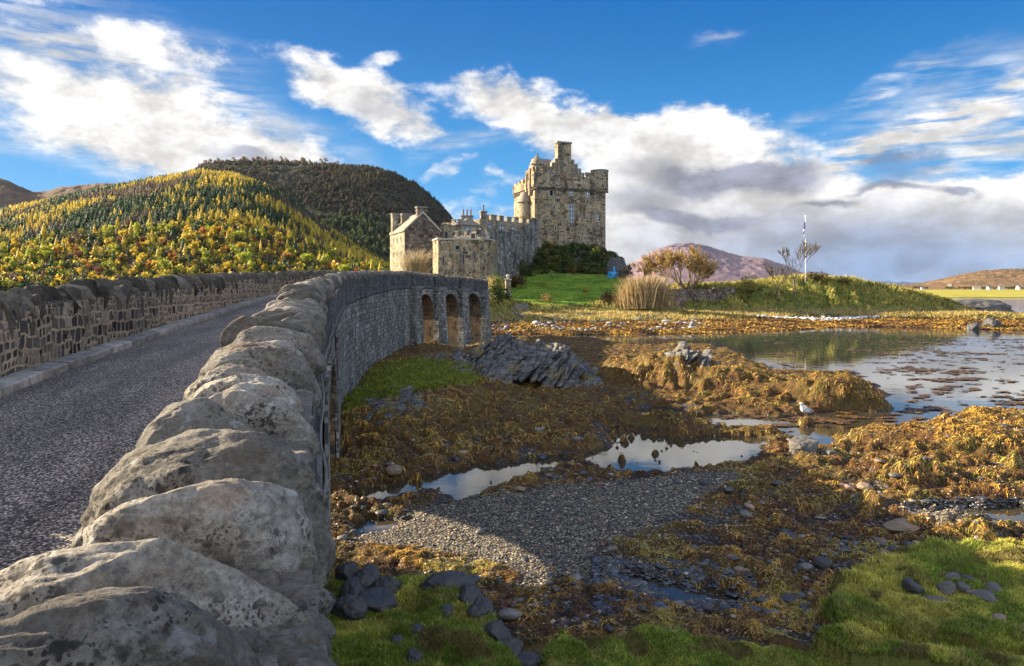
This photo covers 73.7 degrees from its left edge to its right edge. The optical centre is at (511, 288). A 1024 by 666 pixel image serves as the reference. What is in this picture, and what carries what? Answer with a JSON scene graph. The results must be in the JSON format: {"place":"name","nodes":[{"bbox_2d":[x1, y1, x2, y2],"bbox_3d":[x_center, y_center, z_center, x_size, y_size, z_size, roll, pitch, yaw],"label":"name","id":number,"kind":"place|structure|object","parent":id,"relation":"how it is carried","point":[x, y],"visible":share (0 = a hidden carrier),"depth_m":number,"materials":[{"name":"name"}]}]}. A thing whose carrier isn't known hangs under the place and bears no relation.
{"place":"outdoors","nodes":[
{"label":"outdoors","id":0,"kind":"place"},
{"bbox_2d":[0,178,117,207],"bbox_3d":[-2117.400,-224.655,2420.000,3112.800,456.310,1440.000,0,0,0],"label":"moor hill","id":1,"kind":"structure","parent":0,"point":[11,193],"depth_m":2295.21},
{"bbox_2d":[0,298,276,569],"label":"road","id":2,"kind":"structure","parent":0,"point":[69,439],"depth_m":6.10,"materials":[{"name":"asphalt"}]},
{"bbox_2d":[0,181,337,290],"bbox_3d":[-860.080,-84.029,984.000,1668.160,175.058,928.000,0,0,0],"label":"forest hill","id":3,"kind":"structure","parent":0,"point":[128,274],"depth_m":605.82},
{"bbox_2d":[9,257,18,270],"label":"birch tree","id":4,"kind":"object","parent":3,"relation":"on","point":[13,263],"visible":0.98,"depth_m":559.22,"materials":[{"name":"yellow plant"}]},
{"bbox_2d":[23,248,35,258],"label":"birch tree","id":5,"kind":"object","parent":3,"relation":"on","point":[27,253],"visible":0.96,"depth_m":578.98,"materials":[{"name":"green plant"}]},
{"bbox_2d":[39,223,47,237],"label":"larch tree","id":6,"kind":"object","parent":3,"relation":"on","point":[43,231],"visible":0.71,"depth_m":649.78,"materials":[{"name":"yellow plant"}]},
{"bbox_2d":[41,249,55,257],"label":"birch tree","id":7,"kind":"object","parent":3,"relation":"on","point":[47,253],"visible":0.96,"depth_m":581.89,"materials":[{"name":"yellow plant"}]},
{"bbox_2d":[72,250,83,256],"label":"rowan tree","id":8,"kind":"object","parent":3,"relation":"on","point":[78,253],"visible":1,"depth_m":578.77,"materials":[{"name":"red plant"}]},
{"bbox_2d":[93,266,105,275],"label":"rowan tree","id":9,"kind":"object","parent":3,"relation":"on","point":[98,269],"visible":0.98,"depth_m":542.60,"materials":[{"name":"red plant"}]},
{"bbox_2d":[107,243,118,254],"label":"birch tree","id":10,"kind":"object","parent":3,"relation":"on","point":[114,247],"visible":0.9,"depth_m":587.16,"materials":[{"name":"yellow plant"}]},
{"bbox_2d":[132,222,140,232],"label":"birch tree","id":11,"kind":"object","parent":3,"relation":"on","point":[136,225],"visible":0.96,"depth_m":629.87,"materials":[{"name":"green plant"}]},
{"bbox_2d":[157,256,169,270],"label":"birch tree","id":12,"kind":"object","parent":3,"relation":"on","point":[164,264],"visible":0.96,"depth_m":545.08,"materials":[{"name":"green plant"}]},
{"bbox_2d":[0,168,389,290],"bbox_3d":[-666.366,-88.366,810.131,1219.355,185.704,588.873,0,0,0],"label":"forest","id":13,"kind":"object","parent":3,"relation":"on","point":[132,197],"visible":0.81,"depth_m":745.63,"materials":[{"name":"green plant"}]},
{"bbox_2d":[0,215,389,290],"bbox_3d":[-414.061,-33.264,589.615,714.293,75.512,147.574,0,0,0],"label":"broadleaf forest","id":14,"kind":"object","parent":3,"relation":"on","point":[84,266],"visible":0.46,"depth_m":581.13,"materials":[{"name":"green plant"}]},
{"bbox_2d":[199,247,209,263],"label":"birch tree","id":15,"kind":"object","parent":3,"relation":"on","point":[205,253],"visible":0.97,"depth_m":564.08,"materials":[{"name":"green plant"}]},
{"bbox_2d":[237,251,250,261],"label":"birch tree","id":16,"kind":"object","parent":3,"relation":"on","point":[242,256],"visible":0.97,"depth_m":556.76,"materials":[{"name":"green plant"}]},
{"bbox_2d":[300,253,314,261],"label":"birch tree","id":17,"kind":"object","parent":3,"relation":"on","point":[306,256],"visible":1,"depth_m":579.66,"materials":[{"name":"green plant"}]},
{"bbox_2d":[319,254,330,264],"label":"birch tree","id":18,"kind":"object","parent":3,"relation":"on","point":[326,257],"visible":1,"depth_m":582.92,"materials":[{"name":"yellow plant"}]},
{"bbox_2d":[327,247,335,259],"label":"birch tree","id":19,"kind":"object","parent":3,"relation":"on","point":[330,253],"visible":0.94,"depth_m":626.59,"materials":[{"name":"green plant"}]},
{"bbox_2d":[338,263,350,271],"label":"birch tree","id":20,"kind":"object","parent":3,"relation":"on","point":[345,267],"visible":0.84,"depth_m":556.25,"materials":[{"name":"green plant"}]},
{"bbox_2d":[201,161,447,259],"bbox_3d":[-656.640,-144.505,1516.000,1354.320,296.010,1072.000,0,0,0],"label":"crag hill","id":21,"kind":"structure","parent":0,"point":[285,173],"depth_m":1312.15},
{"bbox_2d":[195,158,452,260],"bbox_3d":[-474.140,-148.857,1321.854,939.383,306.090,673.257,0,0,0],"label":"hill woodland","id":22,"kind":"object","parent":21,"relation":"on","point":[369,179],"visible":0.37,"depth_m":1317.79,"materials":[{"name":"green plant"}]},
{"bbox_2d":[0,0,1023,282],"label":"sky","id":23,"kind":"structure","parent":0,"point":[895,127],"materials":[{"name":"blue"}]},
{"bbox_2d":[325,250,1023,665],"bbox_3d":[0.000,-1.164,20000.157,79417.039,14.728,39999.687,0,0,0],"label":"ground","id":24,"kind":"structure","parent":0,"point":[745,386],"depth_m":18.68,"materials":[{"name":"plant"}]},
{"bbox_2d":[0,270,496,665],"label":"stone bridge","id":25,"kind":"structure","parent":24,"relation":"on","point":[203,536],"depth_m":1.72,"materials":[{"name":"stone"}]},
{"bbox_2d":[0,294,277,397],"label":"kerb","id":26,"kind":"structure","parent":25,"relation":"on","point":[16,381],"depth_m":10.35,"materials":[{"name":"concrete"}]},
{"bbox_2d":[319,296,353,497],"bbox_3d":[-4.165,0.860,16.891,0.450,1.165,31.034,0,0,-13],"label":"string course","id":27,"kind":"object","parent":25,"relation":"attached to","point":[322,453],"visible":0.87,"depth_m":6.29,"materials":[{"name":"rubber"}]},
{"bbox_2d":[334,562,358,581],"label":"boulder","id":28,"kind":"object","parent":24,"relation":"on","point":[346,571],"visible":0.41,"depth_m":9.65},
{"bbox_2d":[330,594,368,621],"bbox_3d":[-2.127,4.151,8.837,0.548,0.414,0.464,0,0,0],"label":"boulder","id":29,"kind":"object","parent":24,"relation":"on","point":[351,607],"visible":0.66,"depth_m":8.68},
{"bbox_2d":[339,576,364,596],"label":"boulder","id":30,"kind":"object","parent":24,"relation":"on","point":[353,586],"visible":0.37,"depth_m":9.10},
{"bbox_2d":[355,563,379,589],"bbox_3d":[-2.047,4.098,9.540,0.380,0.435,0.462,0,0,-15],"label":"boulder","id":31,"kind":"object","parent":24,"relation":"on","point":[367,575],"visible":0.49,"depth_m":9.42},
{"bbox_2d":[358,587,397,612],"bbox_3d":[-1.850,4.195,9.088,0.676,0.323,0.546,0,0,0],"label":"boulder","id":32,"kind":"object","parent":24,"relation":"on","point":[379,599],"visible":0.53,"depth_m":9.01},
{"bbox_2d":[371,575,402,592],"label":"boulder","id":33,"kind":"object","parent":24,"relation":"on","point":[391,584],"visible":0.65,"depth_m":9.41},
{"bbox_2d":[386,464,401,475],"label":"boulder","id":34,"kind":"object","parent":24,"relation":"on","point":[393,470],"visible":1,"depth_m":17.76,"materials":[{"name":"beige stone"}]},
{"bbox_2d":[363,385,426,423],"bbox_3d":[-4.465,4.609,24.587,2.889,1.722,5.842,0,0,0],"label":"rock outcrop","id":35,"kind":"object","parent":24,"relation":"on","point":[417,403],"visible":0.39,"depth_m":23.95,"materials":[{"name":"stone"}]},
{"bbox_2d":[390,635,403,643],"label":"boulder","id":36,"kind":"object","parent":24,"relation":"on","point":[397,638],"visible":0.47,"depth_m":8.12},
{"bbox_2d":[341,356,486,411],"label":"shore grass","id":37,"kind":"structure","parent":24,"relation":"on","point":[356,396],"depth_m":30.21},
{"bbox_2d":[395,247,432,273],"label":"dry bush","id":38,"kind":"object","parent":24,"relation":"on","point":[416,263],"visible":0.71,"depth_m":117.43,"materials":[{"name":"beige plant"}]},
{"bbox_2d":[406,648,421,662],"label":"boulder","id":39,"kind":"object","parent":24,"relation":"on","point":[413,654],"visible":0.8,"depth_m":7.69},
{"bbox_2d":[389,206,441,273],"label":"gabled house","id":40,"kind":"structure","parent":24,"relation":"on","point":[419,230],"depth_m":129.96,"materials":[{"name":"stone"}]},
{"bbox_2d":[411,623,423,636],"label":"boulder","id":41,"kind":"object","parent":24,"relation":"on","point":[418,626],"visible":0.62,"depth_m":8.35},
{"bbox_2d":[421,349,468,361],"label":"rock outcrop","id":42,"kind":"object","parent":24,"relation":"on","point":[457,355],"visible":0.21,"depth_m":41.72,"materials":[{"name":"stone"}]},
{"bbox_2d":[440,604,453,617],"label":"boulder","id":43,"kind":"object","parent":24,"relation":"on","point":[448,607],"visible":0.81,"depth_m":8.79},
{"bbox_2d":[419,570,475,591],"bbox_3d":[-0.904,4.129,9.595,0.796,0.304,0.649,0,0,0],"label":"boulder","id":44,"kind":"object","parent":24,"relation":"on","point":[447,578],"visible":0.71,"depth_m":9.47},
{"bbox_2d":[432,237,496,280],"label":"polygonal bastion","id":45,"kind":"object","parent":24,"relation":"on","point":[472,257],"visible":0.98,"depth_m":108.10,"materials":[{"name":"stone"}]},
{"bbox_2d":[457,583,481,603],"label":"boulder","id":46,"kind":"object","parent":24,"relation":"on","point":[468,593],"visible":0.62,"depth_m":9.20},
{"bbox_2d":[466,595,495,619],"bbox_3d":[-0.402,4.138,8.818,0.436,0.309,0.330,0,0,-31],"label":"boulder","id":47,"kind":"object","parent":24,"relation":"on","point":[480,605],"visible":0.81,"depth_m":8.73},
{"bbox_2d":[440,205,540,250],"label":"castle range","id":48,"kind":"structure","parent":24,"relation":"on","point":[485,221],"depth_m":132.88,"materials":[{"name":"stone"}]},
{"bbox_2d":[453,218,537,280],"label":"curtain wall","id":49,"kind":"structure","parent":24,"relation":"on","point":[515,248],"depth_m":131.62,"materials":[{"name":"stone"}]},
{"bbox_2d":[485,275,505,294],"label":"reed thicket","id":50,"kind":"object","parent":24,"relation":"on","point":[489,284],"visible":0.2,"depth_m":95.78,"materials":[{"name":"beige plant"}]},
{"bbox_2d":[489,276,504,301],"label":"bush","id":51,"kind":"object","parent":24,"relation":"on","point":[497,295],"visible":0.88,"depth_m":87.64,"materials":[{"name":"green plant"}]},
{"bbox_2d":[489,272,511,300],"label":"bush","id":52,"kind":"object","parent":24,"relation":"on","point":[506,296],"visible":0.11,"depth_m":97.76,"materials":[{"name":"green plant"}]},
{"bbox_2d":[505,274,511,297],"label":"gate pier","id":53,"kind":"structure","parent":24,"relation":"on","point":[507,281],"depth_m":102.67,"materials":[{"name":"stone"}]},
{"bbox_2d":[510,274,527,286],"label":"bush","id":54,"kind":"object","parent":24,"relation":"on","point":[515,280],"visible":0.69,"depth_m":117.23,"materials":[{"name":"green plant"}]},
{"bbox_2d":[513,303,527,309],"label":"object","id":55,"kind":"structure","parent":24,"relation":"on","point":[522,307],"depth_m":98.62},
{"bbox_2d":[449,332,602,388],"bbox_3d":[0.593,4.016,35.793,8.333,3.505,6.880,0,0,0],"label":"rock outcrop","id":56,"kind":"object","parent":24,"relation":"on","point":[505,359],"visible":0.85,"depth_m":34.09,"materials":[{"name":"stone"}]},
{"bbox_2d":[511,651,541,665],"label":"boulder","id":57,"kind":"object","parent":24,"relation":"on","point":[528,658],"visible":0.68,"depth_m":7.70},
{"bbox_2d":[516,258,536,275],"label":"bush","id":58,"kind":"object","parent":24,"relation":"on","point":[527,270],"visible":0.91,"depth_m":133.50,"materials":[{"name":"green plant"}]},
{"bbox_2d":[539,293,554,302],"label":"bush","id":59,"kind":"object","parent":24,"relation":"on","point":[546,297],"visible":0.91,"depth_m":100.88,"materials":[{"name":"green plant"}]},
{"bbox_2d":[513,141,608,247],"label":"castle keep","id":60,"kind":"structure","parent":24,"relation":"on","point":[561,197],"depth_m":153.30,"materials":[{"name":"stone"}]},
{"bbox_2d":[511,274,622,304],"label":"lawn grass","id":61,"kind":"structure","parent":24,"relation":"on","point":[553,278],"depth_m":116.70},
{"bbox_2d":[531,241,627,277],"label":"ivy undergrowth","id":62,"kind":"object","parent":24,"relation":"on","point":[601,257],"visible":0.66,"depth_m":143.10,"materials":[{"name":"green plant"}]},
{"bbox_2d":[491,307,709,330],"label":"shore stones","id":63,"kind":"object","parent":24,"relation":"on","point":[506,327],"visible":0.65,"depth_m":82.35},
{"bbox_2d":[598,288,618,303],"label":"bush","id":64,"kind":"object","parent":24,"relation":"on","point":[605,296],"visible":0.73,"depth_m":100.37,"materials":[{"name":"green plant"}]},
{"bbox_2d":[607,266,619,277],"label":"tarpaulin heap","id":65,"kind":"object","parent":24,"relation":"on","point":[611,274],"visible":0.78,"depth_m":130.60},
{"bbox_2d":[605,257,626,276],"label":"dark rock","id":66,"kind":"object","parent":24,"relation":"on","point":[618,262],"visible":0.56,"depth_m":135.43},
{"bbox_2d":[616,263,647,280],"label":"scrub tree","id":67,"kind":"object","parent":24,"relation":"on","point":[627,269],"visible":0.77,"depth_m":126.84,"materials":[{"name":"brown plant"}]},
{"bbox_2d":[600,274,684,308],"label":"reed thicket","id":68,"kind":"object","parent":24,"relation":"on","point":[645,293],"visible":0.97,"depth_m":97.87,"materials":[{"name":"beige plant"}]},
{"bbox_2d":[631,247,676,280],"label":"hawthorn tree","id":69,"kind":"object","parent":24,"relation":"on","point":[649,263],"visible":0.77,"depth_m":109.92,"materials":[{"name":"brown plant"}]},
{"bbox_2d":[588,555,758,612],"bbox_3d":[2.646,4.946,11.268,2.890,0.334,2.134,0,0,0],"label":"wet shingle","id":70,"kind":"object","parent":24,"relation":"on","point":[624,576],"visible":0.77,"depth_m":11.41,"materials":[{"name":"gravel"}]},
{"bbox_2d":[324,535,1023,665],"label":"grass","id":71,"kind":"structure","parent":24,"relation":"on","point":[445,628],"depth_m":8.69,"materials":[{"name":"plant"}]},
{"bbox_2d":[483,620,511,640],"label":"boulder","id":72,"kind":"object","parent":71,"relation":"on","point":[493,628],"visible":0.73,"depth_m":8.34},
{"bbox_2d":[497,637,522,651],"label":"boulder","id":73,"kind":"object","parent":71,"relation":"on","point":[515,644],"visible":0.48,"depth_m":8.06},
{"bbox_2d":[330,340,1023,644],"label":"seaweed","id":74,"kind":"object","parent":24,"relation":"on","point":[753,620],"visible":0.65,"depth_m":15.11,"materials":[{"name":"plant"}]},
{"bbox_2d":[337,390,1023,637],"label":"shore rubble","id":75,"kind":"object","parent":24,"relation":"on","point":[508,614],"visible":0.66,"depth_m":12.62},
{"bbox_2d":[651,243,720,288],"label":"hawthorn tree","id":76,"kind":"object","parent":24,"relation":"on","point":[697,261],"visible":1,"depth_m":107.22,"materials":[{"name":"brown plant"}]},
{"bbox_2d":[657,341,727,373],"bbox_3d":[9.239,3.751,35.076,3.424,2.067,3.164,0,0,0],"label":"rock outcrop","id":77,"kind":"object","parent":24,"relation":"on","point":[687,352],"visible":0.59,"depth_m":34.69,"materials":[{"name":"stone"}]},
{"bbox_2d":[668,288,735,307],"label":"retaining wall","id":78,"kind":"structure","parent":24,"relation":"on","point":[714,294],"depth_m":105.23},
{"bbox_2d":[735,272,761,289],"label":"bush","id":79,"kind":"object","parent":24,"relation":"on","point":[752,284],"visible":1,"depth_m":105.87,"materials":[{"name":"green plant"}]},
{"bbox_2d":[490,272,1023,321],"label":"island grass","id":80,"kind":"structure","parent":24,"relation":"on","point":[615,314],"depth_m":101.16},
{"bbox_2d":[491,316,1023,334],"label":"island seaweed","id":81,"kind":"object","parent":24,"relation":"on","point":[720,328],"visible":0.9,"depth_m":84.58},
{"bbox_2d":[763,262,791,296],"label":"leaning tree","id":82,"kind":"object","parent":24,"relation":"on","point":[771,272],"visible":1,"depth_m":101.12,"materials":[{"name":"brown plant"}]},
{"bbox_2d":[777,239,821,295],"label":"leaning tree","id":83,"kind":"object","parent":24,"relation":"on","point":[815,248],"visible":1,"depth_m":101.32,"materials":[{"name":"brown plant"}]},
{"bbox_2d":[788,435,818,454],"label":"boulder","id":84,"kind":"object","parent":24,"relation":"on","point":[798,443],"visible":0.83,"depth_m":19.81,"materials":[{"name":"grey stone"}]},
{"bbox_2d":[803,215,805,282],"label":"flagpole","id":85,"kind":"object","parent":24,"relation":"on","point":[804,227],"visible":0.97,"depth_m":107.96,"materials":[{"name":"metal"}]},
{"bbox_2d":[799,402,814,417],"bbox_3d":[10.735,4.409,24.938,0.793,0.587,0.230,0,0,-29],"label":"gull","id":86,"kind":"object","parent":24,"relation":"on","point":[804,409],"visible":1,"depth_m":24.82,"materials":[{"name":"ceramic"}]},
{"bbox_2d":[805,271,828,279],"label":"bush","id":87,"kind":"object","parent":24,"relation":"on","point":[818,276],"visible":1,"depth_m":107.58,"materials":[{"name":"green plant"}]},
{"bbox_2d":[814,556,832,568],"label":"boulder","id":88,"kind":"object","parent":24,"relation":"on","point":[821,562],"visible":0.94,"depth_m":11.55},
{"bbox_2d":[752,314,906,320],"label":"pale stones","id":89,"kind":"object","parent":24,"relation":"on","point":[846,317],"visible":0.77,"depth_m":97.66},
{"bbox_2d":[820,449,838,455],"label":"boulder","id":90,"kind":"object","parent":24,"relation":"on","point":[827,452],"visible":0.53,"depth_m":19.59,"materials":[{"name":"grey stone"}]},
{"bbox_2d":[833,276,852,281],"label":"bush","id":91,"kind":"object","parent":24,"relation":"on","point":[845,279],"visible":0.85,"depth_m":107.15,"materials":[{"name":"green plant"}]},
{"bbox_2d":[856,482,874,490],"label":"boulder","id":92,"kind":"object","parent":24,"relation":"on","point":[861,486],"visible":0.65,"depth_m":16.31,"materials":[{"name":"beige stone"}]},
{"bbox_2d":[883,518,919,532],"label":"boulder","id":93,"kind":"object","parent":24,"relation":"on","point":[899,525],"visible":0.91,"depth_m":13.55,"materials":[{"name":"beige stone"}]},
{"bbox_2d":[901,577,923,594],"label":"boulder","id":94,"kind":"object","parent":24,"relation":"on","point":[910,585],"visible":0.88,"depth_m":9.91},
{"bbox_2d":[925,596,948,601],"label":"boulder","id":95,"kind":"object","parent":24,"relation":"on","point":[937,598],"visible":0.36,"depth_m":9.64,"materials":[{"name":"grey stone"}]},
{"bbox_2d":[936,580,955,595],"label":"boulder","id":96,"kind":"object","parent":24,"relation":"on","point":[946,587],"visible":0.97,"depth_m":9.85,"materials":[{"name":"grey stone"}]},
{"bbox_2d":[945,572,960,580],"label":"boulder","id":97,"kind":"object","parent":24,"relation":"on","point":[953,575],"visible":0.42,"depth_m":10.32,"materials":[{"name":"grey stone"}]},
{"bbox_2d":[956,581,970,592],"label":"boulder","id":98,"kind":"object","parent":24,"relation":"on","point":[962,586],"visible":0.94,"depth_m":9.95,"materials":[{"name":"grey stone"}]},
{"bbox_2d":[913,495,1023,513],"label":"tidal shingle","id":99,"kind":"object","parent":24,"relation":"on","point":[983,499],"visible":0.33,"depth_m":15.65,"materials":[{"name":"gravel"}]},
{"bbox_2d":[966,322,979,329],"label":"boulder","id":100,"kind":"object","parent":24,"relation":"on","point":[972,326],"visible":0.76,"depth_m":83.55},
{"bbox_2d":[971,589,996,602],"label":"boulder","id":101,"kind":"object","parent":24,"relation":"on","point":[987,595],"visible":0.84,"depth_m":9.55,"materials":[{"name":"grey stone"}]},
{"bbox_2d":[981,318,1000,327],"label":"boulder","id":102,"kind":"object","parent":24,"relation":"on","point":[991,322],"visible":0.78,"depth_m":85.03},
{"bbox_2d":[985,582,1002,592],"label":"boulder","id":103,"kind":"object","parent":24,"relation":"on","point":[992,586],"visible":0.61,"depth_m":9.94,"materials":[{"name":"grey stone"}]},
{"bbox_2d":[991,613,1006,620],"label":"boulder","id":104,"kind":"object","parent":24,"relation":"on","point":[1000,616],"visible":0.59,"depth_m":9.05,"materials":[{"name":"beige stone"}]},
{"bbox_2d":[330,411,1023,633],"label":"gravel","id":105,"kind":"structure","parent":0,"point":[539,560],"depth_m":13.98,"materials":[{"name":"gravel"}]},
{"bbox_2d":[354,297,1023,599],"bbox_3d":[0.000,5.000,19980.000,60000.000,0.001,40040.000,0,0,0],"label":"loch water","id":106,"kind":"structure","parent":0,"point":[476,479],"depth_m":35.36,"materials":[{"name":"liquid"}]},
{"bbox_2d":[613,332,1023,435],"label":"floating seaweed","id":107,"kind":"object","parent":106,"relation":"on","point":[823,419],"visible":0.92,"depth_m":37.55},
{"bbox_2d":[956,299,1014,311],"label":"rock islet","id":108,"kind":"object","parent":106,"relation":"in","point":[988,305],"visible":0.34,"depth_m":146.77,"materials":[{"name":"grey stone"}]},
{"bbox_2d":[628,242,802,284],"bbox_3d":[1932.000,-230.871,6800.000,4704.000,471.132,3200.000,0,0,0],"label":"heather mountain","id":109,"kind":"structure","parent":0,"point":[733,267],"depth_m":6009.18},
{"bbox_2d":[873,281,917,284],"bbox_3d":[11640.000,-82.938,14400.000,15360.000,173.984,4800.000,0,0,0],"label":"hill","id":110,"kind":"structure","parent":0,"point":[898,283],"depth_m":14021.82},
{"bbox_2d":[893,268,1023,289],"bbox_3d":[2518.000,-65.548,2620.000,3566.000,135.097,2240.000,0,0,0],"label":"brown hill","id":111,"kind":"structure","parent":0,"point":[1006,277],"depth_m":1890.49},
{"bbox_2d":[918,290,1023,296],"bbox_3d":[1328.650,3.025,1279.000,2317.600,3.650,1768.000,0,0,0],"label":"grass flats","id":112,"kind":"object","parent":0,"point":[982,293],"depth_m":474.66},
{"bbox_2d":[913,286,1023,289],"bbox_3d":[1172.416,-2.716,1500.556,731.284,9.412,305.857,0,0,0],"label":"woods","id":113,"kind":"object","parent":112,"relation":"on","point":[982,287],"visible":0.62,"depth_m":1424.18,"materials":[{"name":"green plant"}]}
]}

